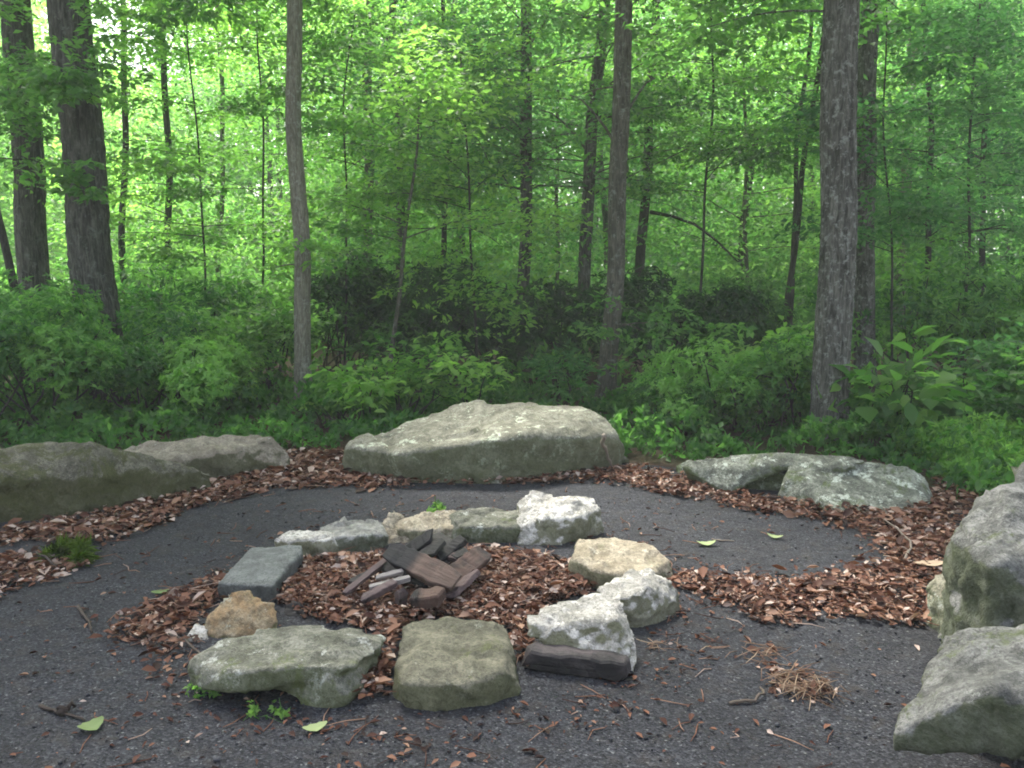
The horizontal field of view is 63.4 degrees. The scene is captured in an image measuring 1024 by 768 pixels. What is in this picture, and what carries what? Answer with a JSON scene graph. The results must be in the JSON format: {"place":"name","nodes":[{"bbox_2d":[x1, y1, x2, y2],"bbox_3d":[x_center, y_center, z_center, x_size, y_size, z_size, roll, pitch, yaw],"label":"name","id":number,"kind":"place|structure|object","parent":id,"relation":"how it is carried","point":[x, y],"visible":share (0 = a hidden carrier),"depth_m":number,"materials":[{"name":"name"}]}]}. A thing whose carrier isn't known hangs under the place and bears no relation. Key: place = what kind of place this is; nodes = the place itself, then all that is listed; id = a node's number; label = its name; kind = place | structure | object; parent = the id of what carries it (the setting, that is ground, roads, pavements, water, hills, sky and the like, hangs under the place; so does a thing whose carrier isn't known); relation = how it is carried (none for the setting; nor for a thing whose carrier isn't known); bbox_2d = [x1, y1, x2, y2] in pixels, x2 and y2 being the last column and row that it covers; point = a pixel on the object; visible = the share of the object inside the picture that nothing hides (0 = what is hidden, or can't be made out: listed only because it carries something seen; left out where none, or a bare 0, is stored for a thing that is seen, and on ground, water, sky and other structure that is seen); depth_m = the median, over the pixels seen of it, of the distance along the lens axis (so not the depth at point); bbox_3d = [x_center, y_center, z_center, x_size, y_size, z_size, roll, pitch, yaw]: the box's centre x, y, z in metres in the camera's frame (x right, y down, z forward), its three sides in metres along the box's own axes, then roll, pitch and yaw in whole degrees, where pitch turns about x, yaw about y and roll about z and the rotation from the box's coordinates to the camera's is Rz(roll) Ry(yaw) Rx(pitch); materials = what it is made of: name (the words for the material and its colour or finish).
{"place":"outdoors","nodes":[
{"label":"outdoors","id":0,"kind":"place"},
{"bbox_2d":[0,454,1023,767],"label":"gravel path","id":1,"kind":"structure","parent":0,"point":[726,682],"depth_m":3.22,"materials":[{"name":"gravel"}]},
{"bbox_2d":[0,545,117,596],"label":"fallen leaves","id":2,"kind":"object","parent":1,"relation":"on","point":[21,561],"visible":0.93,"depth_m":4.31,"materials":[{"name":"brown plant"}]},
{"bbox_2d":[35,530,101,570],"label":"grass tuft","id":3,"kind":"object","parent":1,"relation":"on","point":[79,549],"visible":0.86,"depth_m":4.48,"materials":[{"name":"green plant"}]},
{"bbox_2d":[0,440,212,522],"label":"boulder","id":4,"kind":"object","parent":1,"relation":"on","point":[55,478],"visible":0.79,"depth_m":5.31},
{"bbox_2d":[88,569,227,692],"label":"fallen leaves","id":5,"kind":"object","parent":1,"relation":"on","point":[148,624],"visible":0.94,"depth_m":3.69,"materials":[{"name":"brown plant"}]},
{"bbox_2d":[121,434,289,479],"bbox_3d":[-2.269,0.600,6.212,1.179,0.384,0.503,-5,10,-28],"label":"boulder","id":6,"kind":"object","parent":1,"relation":"on","point":[217,456],"visible":0.49,"depth_m":6.16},
{"bbox_2d":[203,594,279,638],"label":"fire ring stone","id":7,"kind":"object","parent":1,"relation":"on","point":[239,615],"visible":0.77,"depth_m":3.62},
{"bbox_2d":[218,545,302,600],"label":"fire ring stone","id":8,"kind":"object","parent":1,"relation":"on","point":[264,573],"visible":0.77,"depth_m":4.05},
{"bbox_2d":[189,625,384,707],"bbox_3d":[-0.844,1.097,3.166,0.737,0.240,0.476,-3,9,-17],"label":"fire ring stone","id":9,"kind":"object","parent":1,"relation":"on","point":[320,666],"visible":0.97,"depth_m":3.04,"materials":[{"name":"stone"}]},
{"bbox_2d":[274,530,338,556],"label":"fire ring stone","id":10,"kind":"object","parent":1,"relation":"on","point":[313,543],"visible":0.45,"depth_m":4.50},
{"bbox_2d":[318,517,390,553],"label":"fire ring stone","id":11,"kind":"object","parent":1,"relation":"on","point":[361,534],"visible":0.61,"depth_m":4.64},
{"bbox_2d":[396,510,456,540],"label":"fire ring stone","id":12,"kind":"object","parent":1,"relation":"on","point":[414,526],"visible":0.51,"depth_m":4.86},
{"bbox_2d":[270,543,597,698],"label":"fallen leaves","id":13,"kind":"object","parent":1,"relation":"on","point":[334,602],"visible":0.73,"depth_m":3.92,"materials":[{"name":"brown plant"}]},
{"bbox_2d":[409,586,445,609],"bbox_3d":[-0.387,0.978,3.781,0.167,0.078,0.094,-8,19,7],"label":"wood block","id":14,"kind":"object","parent":13,"relation":"on","point":[432,597],"depth_m":3.75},
{"bbox_2d":[410,564,449,588],"bbox_3d":[-0.339,0.961,4.138,0.126,0.054,0.385,16,15,42],"label":"charred board","id":15,"kind":"object","parent":13,"relation":"on","point":[418,583],"visible":0.13,"depth_m":4.00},
{"bbox_2d":[450,546,491,579],"bbox_3d":[-0.222,0.899,4.089,0.116,0.056,0.274,33,43,27],"label":"wood board","id":16,"kind":"object","parent":15,"relation":"on","point":[472,559],"visible":0.7,"depth_m":4.09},
{"bbox_2d":[445,569,480,598],"bbox_3d":[-0.232,0.952,3.948,0.063,0.034,0.287,-15,9,32],"label":"wood board","id":17,"kind":"object","parent":13,"relation":"on","point":[464,582],"visible":0.89,"depth_m":3.92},
{"bbox_2d":[382,544,461,590],"bbox_3d":[-0.434,0.878,3.979,0.443,0.055,0.128,16,47,33],"label":"wood board","id":18,"kind":"object","parent":17,"relation":"on","point":[426,569],"visible":0.95,"depth_m":3.95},
{"bbox_2d":[392,615,521,709],"bbox_3d":[-0.206,1.103,3.231,0.490,0.212,0.541,0,8,0],"label":"fire ring stone","id":19,"kind":"object","parent":1,"relation":"on","point":[451,662],"visible":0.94,"depth_m":3.07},
{"bbox_2d":[449,507,518,542],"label":"fire ring stone","id":20,"kind":"object","parent":1,"relation":"on","point":[489,525],"visible":0.66,"depth_m":4.78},
{"bbox_2d":[344,400,629,483],"bbox_3d":[-0.155,0.484,6.483,2.199,0.578,1.048,-4,9,-23],"label":"boulder","id":21,"kind":"object","parent":1,"relation":"on","point":[478,442],"visible":0.85,"depth_m":6.17,"materials":[{"name":"stone"}]},
{"bbox_2d":[0,444,977,558],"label":"fallen leaves","id":22,"kind":"object","parent":1,"relation":"on","point":[303,464],"visible":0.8,"depth_m":5.46,"materials":[{"name":"brown plant"}]},
{"bbox_2d":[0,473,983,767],"bbox_3d":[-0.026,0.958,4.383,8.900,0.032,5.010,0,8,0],"label":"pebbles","id":23,"kind":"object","parent":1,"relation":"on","point":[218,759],"visible":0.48,"depth_m":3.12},
{"bbox_2d":[0,467,1010,767],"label":"leaf debris","id":24,"kind":"object","parent":1,"relation":"on","point":[418,739],"visible":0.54,"depth_m":3.00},
{"bbox_2d":[514,491,603,545],"bbox_3d":[0.275,0.821,4.878,0.546,0.301,0.364,0,8,0],"label":"fire ring stone","id":25,"kind":"object","parent":1,"relation":"on","point":[539,518],"visible":0.72,"depth_m":4.79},
{"bbox_2d":[522,642,630,680],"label":"charred beam","id":26,"kind":"structure","parent":1,"relation":"on","point":[587,663],"depth_m":3.22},
{"bbox_2d":[527,591,640,671],"bbox_3d":[0.312,1.040,3.441,0.482,0.268,0.349,3,9,20],"label":"fire ring stone","id":27,"kind":"object","parent":1,"relation":"on","point":[601,620],"visible":0.71,"depth_m":3.33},
{"bbox_2d":[569,537,672,591],"bbox_3d":[0.529,0.948,4.283,0.488,0.208,0.501,8,11,42],"label":"fire ring stone","id":28,"kind":"object","parent":1,"relation":"on","point":[602,562],"visible":0.7,"depth_m":4.22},
{"bbox_2d":[600,568,679,626],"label":"fire ring stone","id":29,"kind":"object","parent":1,"relation":"on","point":[648,597],"visible":0.59,"depth_m":3.73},
{"bbox_2d":[743,635,836,703],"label":"fallen leaves","id":30,"kind":"object","parent":1,"relation":"on","point":[770,668],"visible":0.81,"depth_m":3.18,"materials":[{"name":"brown plant"}]},
{"bbox_2d":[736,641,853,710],"bbox_3d":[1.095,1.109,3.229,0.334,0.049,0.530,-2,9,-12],"label":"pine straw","id":31,"kind":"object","parent":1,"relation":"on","point":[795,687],"visible":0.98,"depth_m":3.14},
{"bbox_2d":[665,522,948,627],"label":"fallen leaves","id":32,"kind":"object","parent":1,"relation":"on","point":[881,593],"visible":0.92,"depth_m":4.02,"materials":[{"name":"brown plant"}]},
{"bbox_2d":[682,452,932,513],"bbox_3d":[1.994,0.678,5.693,1.632,0.332,0.686,4,9,24],"label":"boulder","id":33,"kind":"object","parent":1,"relation":"on","point":[827,479],"visible":0.72,"depth_m":5.66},
{"bbox_2d":[926,568,944,632],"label":"boulder","id":34,"kind":"object","parent":1,"relation":"on","point":[935,604],"visible":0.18,"depth_m":3.64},
{"bbox_2d":[891,622,1023,759],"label":"boulder","id":35,"kind":"object","parent":1,"relation":"on","point":[968,700],"visible":0.99,"depth_m":2.46,"materials":[{"name":"stone"}]},
{"bbox_2d":[939,469,1023,628],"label":"boulder","id":36,"kind":"object","parent":1,"relation":"on","point":[982,579],"visible":0.61,"depth_m":3.25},
{"bbox_2d":[0,265,1023,491],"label":"ground","id":37,"kind":"structure","parent":0,"point":[636,457],"depth_m":8.13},
{"bbox_2d":[0,0,115,389],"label":"slender tree","id":38,"kind":"object","parent":37,"relation":"on","point":[4,241],"visible":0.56,"depth_m":9.10,"materials":[{"name":"green plant"}]},
{"bbox_2d":[0,0,149,385],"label":"broadleaf tree","id":39,"kind":"object","parent":37,"relation":"on","point":[30,239],"visible":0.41,"depth_m":10.14,"materials":[{"name":"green plant"}]},
{"bbox_2d":[0,286,157,436],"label":"laurel bush","id":40,"kind":"object","parent":37,"relation":"on","point":[44,344],"visible":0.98,"depth_m":7.35,"materials":[{"name":"green plant"}]},
{"bbox_2d":[0,267,159,413],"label":"laurel bush","id":41,"kind":"object","parent":37,"relation":"on","point":[67,315],"visible":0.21,"depth_m":8.42,"materials":[{"name":"green plant"}]},
{"bbox_2d":[0,249,216,337],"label":"rhododendron","id":42,"kind":"object","parent":37,"relation":"on","point":[151,278],"visible":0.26,"depth_m":12.42,"materials":[{"name":"green plant"}]},
{"bbox_2d":[52,300,250,430],"bbox_3d":[-3.635,-0.204,8.326,2.071,1.254,1.771,0,8,0],"label":"laurel bush","id":43,"kind":"object","parent":37,"relation":"on","point":[185,365],"visible":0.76,"depth_m":8.11,"materials":[{"name":"green plant"}]},
{"bbox_2d":[33,1,273,280],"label":"slender tree","id":44,"kind":"object","parent":37,"relation":"on","point":[167,132],"visible":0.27,"depth_m":13.45,"materials":[{"name":"green plant"}]},
{"bbox_2d":[36,0,279,294],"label":"slender tree","id":45,"kind":"object","parent":37,"relation":"on","point":[121,226],"visible":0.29,"depth_m":12.80,"materials":[{"name":"green plant"}]},
{"bbox_2d":[44,0,329,306],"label":"slender tree","id":46,"kind":"object","parent":37,"relation":"on","point":[165,171],"visible":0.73,"depth_m":10.77,"materials":[{"name":"green plant"}]},
{"bbox_2d":[0,0,386,406],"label":"broadleaf tree","id":47,"kind":"object","parent":37,"relation":"on","point":[75,88],"visible":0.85,"depth_m":8.37,"materials":[{"name":"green plant"}]},
{"bbox_2d":[123,300,285,399],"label":"laurel bush","id":48,"kind":"object","parent":37,"relation":"on","point":[212,323],"visible":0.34,"depth_m":9.16,"materials":[{"name":"green plant"}]},
{"bbox_2d":[120,270,293,377],"bbox_3d":[-4.043,-0.738,10.964,2.609,1.539,2.036,-2,9,-14],"label":"rhododendron","id":49,"kind":"object","parent":37,"relation":"on","point":[213,295],"visible":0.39,"depth_m":10.99,"materials":[{"name":"green plant"}]},
{"bbox_2d":[89,0,363,291],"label":"slender tree","id":50,"kind":"object","parent":37,"relation":"on","point":[221,95],"visible":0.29,"depth_m":16.35,"materials":[{"name":"green plant"}]},
{"bbox_2d":[190,349,264,412],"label":"leafy shrub","id":51,"kind":"object","parent":37,"relation":"on","point":[242,392],"visible":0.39,"depth_m":8.74,"materials":[{"name":"green plant"}]},
{"bbox_2d":[108,0,362,371],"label":"slender tree","id":52,"kind":"object","parent":37,"relation":"on","point":[173,193],"visible":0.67,"depth_m":11.10,"materials":[{"name":"green plant"}]},
{"bbox_2d":[113,0,416,409],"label":"broadleaf tree","id":53,"kind":"object","parent":37,"relation":"on","point":[303,247],"visible":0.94,"depth_m":8.76,"materials":[{"name":"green plant"}]},
{"bbox_2d":[202,295,341,391],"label":"leafy shrub","id":54,"kind":"object","parent":37,"relation":"on","point":[271,325],"visible":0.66,"depth_m":9.79,"materials":[{"name":"green plant"}]},
{"bbox_2d":[0,361,655,450],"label":"ground cover","id":55,"kind":"object","parent":37,"relation":"on","point":[101,418],"visible":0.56,"depth_m":7.94,"materials":[{"name":"green plant"}]},
{"bbox_2d":[300,390,356,428],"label":"leafy shrub","id":56,"kind":"object","parent":37,"relation":"on","point":[318,402],"visible":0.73,"depth_m":7.88,"materials":[{"name":"green plant"}]},
{"bbox_2d":[242,249,424,373],"bbox_3d":[-2.411,-1.007,11.790,2.179,1.828,2.662,-7,11,-39],"label":"rhododendron","id":57,"kind":"object","parent":37,"relation":"on","point":[329,296],"visible":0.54,"depth_m":11.08,"materials":[{"name":"green plant"}]},
{"bbox_2d":[173,0,532,344],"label":"slender tree","id":58,"kind":"object","parent":37,"relation":"on","point":[364,87],"visible":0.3,"depth_m":13.97,"materials":[{"name":"green plant"}]},
{"bbox_2d":[298,356,411,421],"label":"leafy shrub","id":59,"kind":"object","parent":37,"relation":"on","point":[351,384],"visible":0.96,"depth_m":7.92,"materials":[{"name":"green plant"}]},
{"bbox_2d":[224,0,502,364],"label":"slender tree","id":60,"kind":"object","parent":37,"relation":"on","point":[357,50],"visible":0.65,"depth_m":10.08,"materials":[{"name":"green plant"}]},
{"bbox_2d":[269,0,520,356],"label":"slender tree","id":61,"kind":"object","parent":37,"relation":"on","point":[435,16],"visible":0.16,"depth_m":12.89,"materials":[{"name":"green plant"}]},
{"bbox_2d":[313,260,504,379],"bbox_3d":[-1.436,-0.859,11.284,2.757,1.684,2.104,0,8,0],"label":"rhododendron","id":62,"kind":"object","parent":37,"relation":"on","point":[407,316],"visible":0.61,"depth_m":10.98,"materials":[{"name":"green plant"}]},
{"bbox_2d":[356,328,482,418],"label":"leafy shrub","id":63,"kind":"object","parent":37,"relation":"on","point":[402,363],"visible":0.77,"depth_m":8.26,"materials":[{"name":"green plant"}]},
{"bbox_2d":[287,44,553,398],"bbox_3d":[-1.044,-1.629,9.447,2.766,3.828,2.684,-4,9,-27],"label":"slender tree","id":64,"kind":"object","parent":37,"relation":"on","point":[345,230],"visible":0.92,"depth_m":9.14,"materials":[{"name":"green plant"}]},
{"bbox_2d":[277,0,602,353],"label":"slender tree","id":65,"kind":"object","parent":37,"relation":"on","point":[444,229],"visible":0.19,"depth_m":13.73,"materials":[{"name":"green plant"}]},
{"bbox_2d":[328,13,605,378],"bbox_3d":[-0.393,-2.174,10.004,3.100,4.739,3.454,5,10,28],"label":"slender tree","id":66,"kind":"object","parent":37,"relation":"on","point":[434,263],"visible":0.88,"depth_m":9.53,"materials":[{"name":"green plant"}]},
{"bbox_2d":[421,350,520,402],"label":"leafy shrub","id":67,"kind":"object","parent":37,"relation":"on","point":[464,381],"visible":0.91,"depth_m":8.02,"materials":[{"name":"green plant"}]},
{"bbox_2d":[403,248,587,372],"bbox_3d":[-0.396,-1.068,12.178,2.720,1.836,2.430,-5,10,-30],"label":"rhododendron","id":68,"kind":"object","parent":37,"relation":"on","point":[530,299],"visible":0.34,"depth_m":11.75,"materials":[{"name":"green plant"}]},
{"bbox_2d":[0,0,1023,348],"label":"wood","id":69,"kind":"object","parent":37,"relation":"on","point":[720,228],"depth_m":18.23,"materials":[{"name":"plant"}]},
{"bbox_2d":[6,302,1023,396],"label":"undergrowth","id":70,"kind":"object","parent":37,"relation":"on","point":[942,349],"visible":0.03,"depth_m":10.95,"materials":[{"name":"green plant"}]},
{"bbox_2d":[305,0,734,368],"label":"broadleaf tree","id":71,"kind":"object","parent":37,"relation":"on","point":[523,107],"visible":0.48,"depth_m":11.52,"materials":[{"name":"green plant"}]},
{"bbox_2d":[520,337,603,407],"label":"leafy shrub","id":72,"kind":"object","parent":37,"relation":"on","point":[568,364],"visible":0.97,"depth_m":8.59,"materials":[{"name":"green plant"}]},
{"bbox_2d":[454,0,693,338],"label":"slender tree","id":73,"kind":"object","parent":37,"relation":"on","point":[555,200],"visible":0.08,"depth_m":16.32,"materials":[{"name":"green plant"}]},
{"bbox_2d":[480,282,680,378],"bbox_3d":[0.931,-0.717,11.380,2.345,1.376,2.074,-7,11,-40],"label":"rhododendron","id":74,"kind":"object","parent":37,"relation":"on","point":[535,337],"visible":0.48,"depth_m":11.11,"materials":[{"name":"green plant"}]},
{"bbox_2d":[419,0,775,372],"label":"broadleaf tree","id":75,"kind":"object","parent":37,"relation":"on","point":[585,257],"visible":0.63,"depth_m":11.36,"materials":[{"name":"green plant"}]},
{"bbox_2d":[482,0,756,400],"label":"broadleaf tree","id":76,"kind":"object","parent":37,"relation":"on","point":[621,105],"visible":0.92,"depth_m":8.90,"materials":[{"name":"brown plant"}]},
{"bbox_2d":[479,0,811,356],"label":"slender tree","id":77,"kind":"object","parent":37,"relation":"on","point":[641,249],"visible":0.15,"depth_m":13.51,"materials":[{"name":"green plant"}]},
{"bbox_2d":[556,264,771,375],"bbox_3d":[1.947,-0.777,10.995,2.816,1.611,2.070,0,8,0],"label":"rhododendron","id":78,"kind":"object","parent":37,"relation":"on","point":[702,306],"visible":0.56,"depth_m":10.89,"materials":[{"name":"green plant"}]},
{"bbox_2d":[629,367,716,437],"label":"leafy shrub","id":79,"kind":"object","parent":37,"relation":"on","point":[666,390],"visible":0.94,"depth_m":7.52,"materials":[{"name":"green plant"}]},
{"bbox_2d":[620,336,802,429],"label":"leafy shrub","id":80,"kind":"object","parent":37,"relation":"on","point":[739,367],"visible":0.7,"depth_m":7.67,"materials":[{"name":"green plant"}]},
{"bbox_2d":[654,271,812,370],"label":"rhododendron","id":81,"kind":"object","parent":37,"relation":"on","point":[762,322],"visible":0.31,"depth_m":11.33,"materials":[{"name":"green plant"}]},
{"bbox_2d":[585,0,882,372],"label":"slender tree","id":82,"kind":"object","parent":37,"relation":"on","point":[743,162],"visible":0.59,"depth_m":11.00,"materials":[{"name":"green plant"}]},
{"bbox_2d":[700,330,812,429],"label":"leafy shrub","id":83,"kind":"object","parent":37,"relation":"on","point":[792,352],"visible":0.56,"depth_m":7.65,"materials":[{"name":"green plant"}]},
{"bbox_2d":[530,0,987,442],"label":"broadleaf tree","id":84,"kind":"object","parent":37,"relation":"on","point":[834,307],"visible":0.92,"depth_m":7.22,"materials":[{"name":"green plant"}]},
{"bbox_2d":[626,0,893,301],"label":"slender tree","id":85,"kind":"object","parent":37,"relation":"on","point":[744,217],"visible":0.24,"depth_m":15.34,"materials":[{"name":"green plant"}]},
{"bbox_2d":[722,315,868,416],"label":"leafy shrub","id":86,"kind":"object","parent":37,"relation":"on","point":[784,329],"visible":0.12,"depth_m":8.58,"materials":[{"name":"green plant"}]},
{"bbox_2d":[691,1,900,324],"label":"slender tree","id":87,"kind":"object","parent":37,"relation":"on","point":[791,305],"visible":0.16,"depth_m":14.13,"materials":[{"name":"green plant"}]},
{"bbox_2d":[699,0,926,381],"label":"broadleaf tree","id":88,"kind":"object","parent":37,"relation":"on","point":[864,296],"visible":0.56,"depth_m":10.70,"materials":[{"name":"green plant"}]},
{"bbox_2d":[607,367,1023,498],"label":"ground cover","id":89,"kind":"object","parent":37,"relation":"on","point":[643,432],"visible":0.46,"depth_m":6.81,"materials":[{"name":"green plant"}]},
{"bbox_2d":[679,0,964,325],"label":"slender tree","id":90,"kind":"object","parent":37,"relation":"on","point":[765,91],"visible":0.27,"depth_m":12.44,"materials":[{"name":"green plant"}]},
{"bbox_2d":[832,412,885,448],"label":"leafy shrub","id":91,"kind":"object","parent":37,"relation":"on","point":[862,425],"visible":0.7,"depth_m":7.01,"materials":[{"name":"green plant"}]},
{"bbox_2d":[743,0,1023,360],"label":"slender tree","id":92,"kind":"object","parent":37,"relation":"on","point":[917,213],"visible":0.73,"depth_m":9.79,"materials":[{"name":"green plant"}]},
{"bbox_2d":[751,0,1023,340],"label":"broadleaf tree","id":93,"kind":"object","parent":37,"relation":"on","point":[896,276],"visible":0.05,"depth_m":16.05,"materials":[{"name":"green plant"}]},
{"bbox_2d":[761,0,1023,356],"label":"slender tree","id":94,"kind":"object","parent":37,"relation":"on","point":[928,250],"visible":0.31,"depth_m":13.09,"materials":[{"name":"green plant"}]},
{"bbox_2d":[799,325,1005,440],"bbox_3d":[3.457,0.040,7.416,1.472,1.168,1.636,-3,9,-22],"label":"broadleaf plant","id":95,"kind":"object","parent":37,"relation":"on","point":[936,399],"visible":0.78,"depth_m":7.16,"materials":[{"name":"green plant"}]},
{"bbox_2d":[786,227,1023,372],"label":"rhododendron","id":96,"kind":"object","parent":37,"relation":"on","point":[912,299],"visible":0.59,"depth_m":10.97,"materials":[{"name":"green plant"}]},
{"bbox_2d":[815,0,1023,304],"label":"slender tree","id":97,"kind":"object","parent":37,"relation":"on","point":[940,135],"visible":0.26,"depth_m":14.44,"materials":[{"name":"green plant"}]},
{"bbox_2d":[857,0,1023,376],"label":"slender tree","id":98,"kind":"object","parent":37,"relation":"on","point":[1007,126],"visible":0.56,"depth_m":10.80,"materials":[{"name":"green plant"}]},
{"bbox_2d":[866,336,1023,426],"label":"broadleaf plant","id":99,"kind":"object","parent":37,"relation":"on","point":[958,372],"visible":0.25,"depth_m":7.78,"materials":[{"name":"green plant"}]},
{"bbox_2d":[889,407,1023,493],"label":"ferns","id":100,"kind":"object","parent":37,"relation":"on","point":[961,459],"visible":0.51,"depth_m":6.34,"materials":[{"name":"green plant"}]},
{"bbox_2d":[914,259,1023,367],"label":"rhododendron","id":101,"kind":"object","parent":37,"relation":"on","point":[969,327],"visible":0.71,"depth_m":10.47,"materials":[{"name":"green plant"}]},
{"bbox_2d":[946,314,1023,416],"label":"leafy shrub","id":102,"kind":"object","parent":37,"relation":"on","point":[992,356],"visible":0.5,"depth_m":8.16,"materials":[{"name":"green plant"}]},
{"bbox_2d":[955,341,1023,420],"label":"leafy shrub","id":103,"kind":"object","parent":37,"relation":"on","point":[1017,389],"visible":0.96,"depth_m":7.14,"materials":[{"name":"green plant"}]},
{"bbox_2d":[34,0,1022,264],"label":"sky","id":104,"kind":"structure","parent":0,"point":[99,21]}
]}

